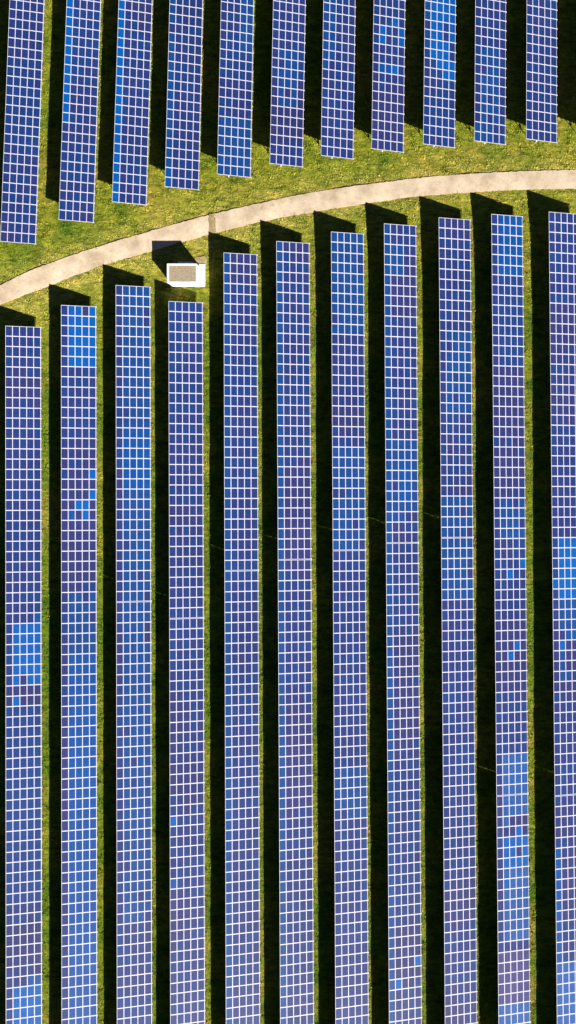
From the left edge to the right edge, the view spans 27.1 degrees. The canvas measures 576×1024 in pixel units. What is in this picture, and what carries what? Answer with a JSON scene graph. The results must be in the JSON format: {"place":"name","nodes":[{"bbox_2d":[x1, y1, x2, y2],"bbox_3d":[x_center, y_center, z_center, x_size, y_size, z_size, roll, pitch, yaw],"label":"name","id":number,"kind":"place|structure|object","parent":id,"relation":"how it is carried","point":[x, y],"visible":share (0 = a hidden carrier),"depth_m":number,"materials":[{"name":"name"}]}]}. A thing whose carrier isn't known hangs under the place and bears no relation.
{"place":"outdoors","nodes":[
{"label":"outdoors","id":0,"kind":"place"},
{"bbox_2d":[171,264,204,286],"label":"pavement","id":1,"kind":"structure","parent":0,"point":[202,266],"depth_m":188.81,"materials":[{"name":"white concrete"}]},
{"bbox_2d":[195,256,206,264],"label":"soil ground","id":2,"kind":"structure","parent":0,"point":[201,260],"depth_m":189.03,"materials":[{"name":"beige soil"}]},
{"bbox_2d":[209,214,215,233],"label":"path","id":3,"kind":"structure","parent":0,"point":[212,226],"depth_m":189.32,"materials":[{"name":"beige gravel"}]},
{"bbox_2d":[0,0,575,1023],"bbox_3d":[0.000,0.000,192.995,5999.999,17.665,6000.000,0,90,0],"label":"ground","id":4,"kind":"structure","parent":0,"point":[432,532],"depth_m":188.23,"materials":[{"name":"green plant"}]},
{"bbox_2d":[0,0,44,244],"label":"solar array","id":5,"kind":"object","parent":4,"relation":"on","point":[25,66],"visible":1,"depth_m":189.24,"materials":[{"name":"glass"}]},
{"bbox_2d":[5,326,41,1023],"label":"solar array","id":6,"kind":"object","parent":4,"relation":"on","point":[23,479],"visible":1,"depth_m":185.26,"materials":[{"name":"glass"}]},
{"bbox_2d":[61,305,97,1023],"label":"solar array","id":7,"kind":"object","parent":4,"relation":"on","point":[79,900],"visible":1,"depth_m":185.29,"materials":[{"name":"glass"}]},
{"bbox_2d":[59,0,100,222],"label":"solar array","id":8,"kind":"object","parent":4,"relation":"on","point":[77,180],"visible":1,"depth_m":189.35,"materials":[{"name":"glass"}]},
{"bbox_2d":[112,0,152,204],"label":"solar array","id":9,"kind":"object","parent":4,"relation":"on","point":[132,99],"visible":1,"depth_m":189.47,"materials":[{"name":"glass"}]},
{"bbox_2d":[116,285,151,601],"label":"solar array","id":10,"kind":"object","parent":4,"relation":"on","point":[133,492],"visible":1,"depth_m":186.13,"materials":[{"name":"glass"}]},
{"bbox_2d":[116,601,152,1023],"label":"solar array","id":11,"kind":"object","parent":4,"relation":"on","point":[134,900],"visible":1,"depth_m":184.74,"materials":[{"name":"glass"}]},
{"bbox_2d":[165,0,202,189],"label":"solar array","id":12,"kind":"object","parent":4,"relation":"on","point":[183,132],"visible":1,"depth_m":189.59,"materials":[{"name":"glass"}]},
{"bbox_2d":[167,262,200,285],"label":"transformer hut","id":13,"kind":"object","parent":4,"relation":"on","point":[184,274],"visible":1,"depth_m":185.84,"materials":[{"name":"grey paint"}]},
{"bbox_2d":[169,301,203,618],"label":"solar array","id":14,"kind":"object","parent":4,"relation":"on","point":[186,495],"visible":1,"depth_m":186.06,"materials":[{"name":"glass"}]},
{"bbox_2d":[169,618,204,1023],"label":"solar array","id":15,"kind":"object","parent":4,"relation":"on","point":[187,896],"visible":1,"depth_m":184.71,"materials":[{"name":"glass"}]},
{"bbox_2d":[217,0,253,177],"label":"solar array","id":16,"kind":"object","parent":4,"relation":"on","point":[235,92],"visible":1,"depth_m":189.70,"materials":[{"name":"glass"}]},
{"bbox_2d":[224,253,258,570],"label":"solar array","id":17,"kind":"object","parent":4,"relation":"on","point":[241,478],"visible":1,"depth_m":186.29,"materials":[{"name":"glass"}]},
{"bbox_2d":[225,570,260,1023],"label":"solar array","id":18,"kind":"object","parent":4,"relation":"on","point":[242,817],"visible":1,"depth_m":184.80,"materials":[{"name":"glass"}]},
{"bbox_2d":[270,0,305,166],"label":"solar array","id":19,"kind":"object","parent":4,"relation":"on","point":[287,91],"visible":1,"depth_m":189.79,"materials":[{"name":"glass"}]},
{"bbox_2d":[276,241,311,559],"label":"solar array","id":20,"kind":"object","parent":4,"relation":"on","point":[293,375],"visible":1,"depth_m":186.36,"materials":[{"name":"glass"}]},
{"bbox_2d":[278,559,313,1023],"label":"solar array","id":21,"kind":"object","parent":4,"relation":"on","point":[296,868],"visible":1,"depth_m":184.81,"materials":[{"name":"glass"}]},
{"bbox_2d":[321,0,355,159],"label":"solar array","id":22,"kind":"object","parent":4,"relation":"on","point":[338,92],"visible":1,"depth_m":189.87,"materials":[{"name":"glass"}]},
{"bbox_2d":[331,232,365,549],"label":"solar array","id":23,"kind":"object","parent":4,"relation":"on","point":[348,355],"visible":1,"depth_m":186.43,"materials":[{"name":"glass"}]},
{"bbox_2d":[333,550,368,1023],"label":"solar array","id":24,"kind":"object","parent":4,"relation":"on","point":[350,829],"visible":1,"depth_m":184.83,"materials":[{"name":"glass"}]},
{"bbox_2d":[371,0,405,152],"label":"solar array","id":25,"kind":"object","parent":4,"relation":"on","point":[388,76],"visible":1,"depth_m":189.94,"materials":[{"name":"glass"}]},
{"bbox_2d":[384,223,418,542],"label":"solar array","id":26,"kind":"object","parent":4,"relation":"on","point":[401,368],"visible":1,"depth_m":186.49,"materials":[{"name":"glass"}]},
{"bbox_2d":[386,543,421,1023],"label":"solar array","id":27,"kind":"object","parent":4,"relation":"on","point":[404,851],"visible":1,"depth_m":184.85,"materials":[{"name":"glass"}]},
{"bbox_2d":[423,0,455,147],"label":"solar array","id":28,"kind":"object","parent":4,"relation":"on","point":[439,75],"visible":1,"depth_m":189.97,"materials":[{"name":"glass"}]},
{"bbox_2d":[439,217,473,537],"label":"solar array","id":29,"kind":"object","parent":4,"relation":"on","point":[455,321],"visible":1,"depth_m":186.54,"materials":[{"name":"glass"}]},
{"bbox_2d":[441,538,477,1023],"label":"solar array","id":30,"kind":"object","parent":4,"relation":"on","point":[459,845],"visible":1,"depth_m":184.85,"materials":[{"name":"glass"}]},
{"bbox_2d":[474,0,506,144],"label":"solar array","id":31,"kind":"object","parent":4,"relation":"on","point":[490,66],"visible":1,"depth_m":190.02,"materials":[{"name":"glass"}]},
{"bbox_2d":[491,214,528,795],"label":"solar array","id":32,"kind":"object","parent":4,"relation":"on","point":[508,462],"visible":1,"depth_m":186.07,"materials":[{"name":"glass"}]},
{"bbox_2d":[496,794,530,1023],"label":"solar array","id":33,"kind":"object","parent":4,"relation":"on","point":[513,907],"visible":1,"depth_m":184.38,"materials":[{"name":"glass"}]},
{"bbox_2d":[526,0,556,142],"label":"solar array","id":34,"kind":"object","parent":4,"relation":"on","point":[541,79],"visible":1,"depth_m":190.01,"materials":[{"name":"glass"}]},
{"bbox_2d":[549,212,575,795],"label":"solar array","id":35,"kind":"object","parent":4,"relation":"on","point":[562,258],"visible":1,"depth_m":185.99,"materials":[{"name":"glass"}]},
{"bbox_2d":[555,795,575,1023],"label":"solar array","id":36,"kind":"object","parent":4,"relation":"on","point":[565,844],"visible":1,"depth_m":184.10,"materials":[{"name":"glass"}]},
{"bbox_2d":[0,170,575,304],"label":"path","id":37,"kind":"structure","parent":0,"point":[44,276],"depth_m":189.60,"materials":[{"name":"beige gravel"}]}
]}

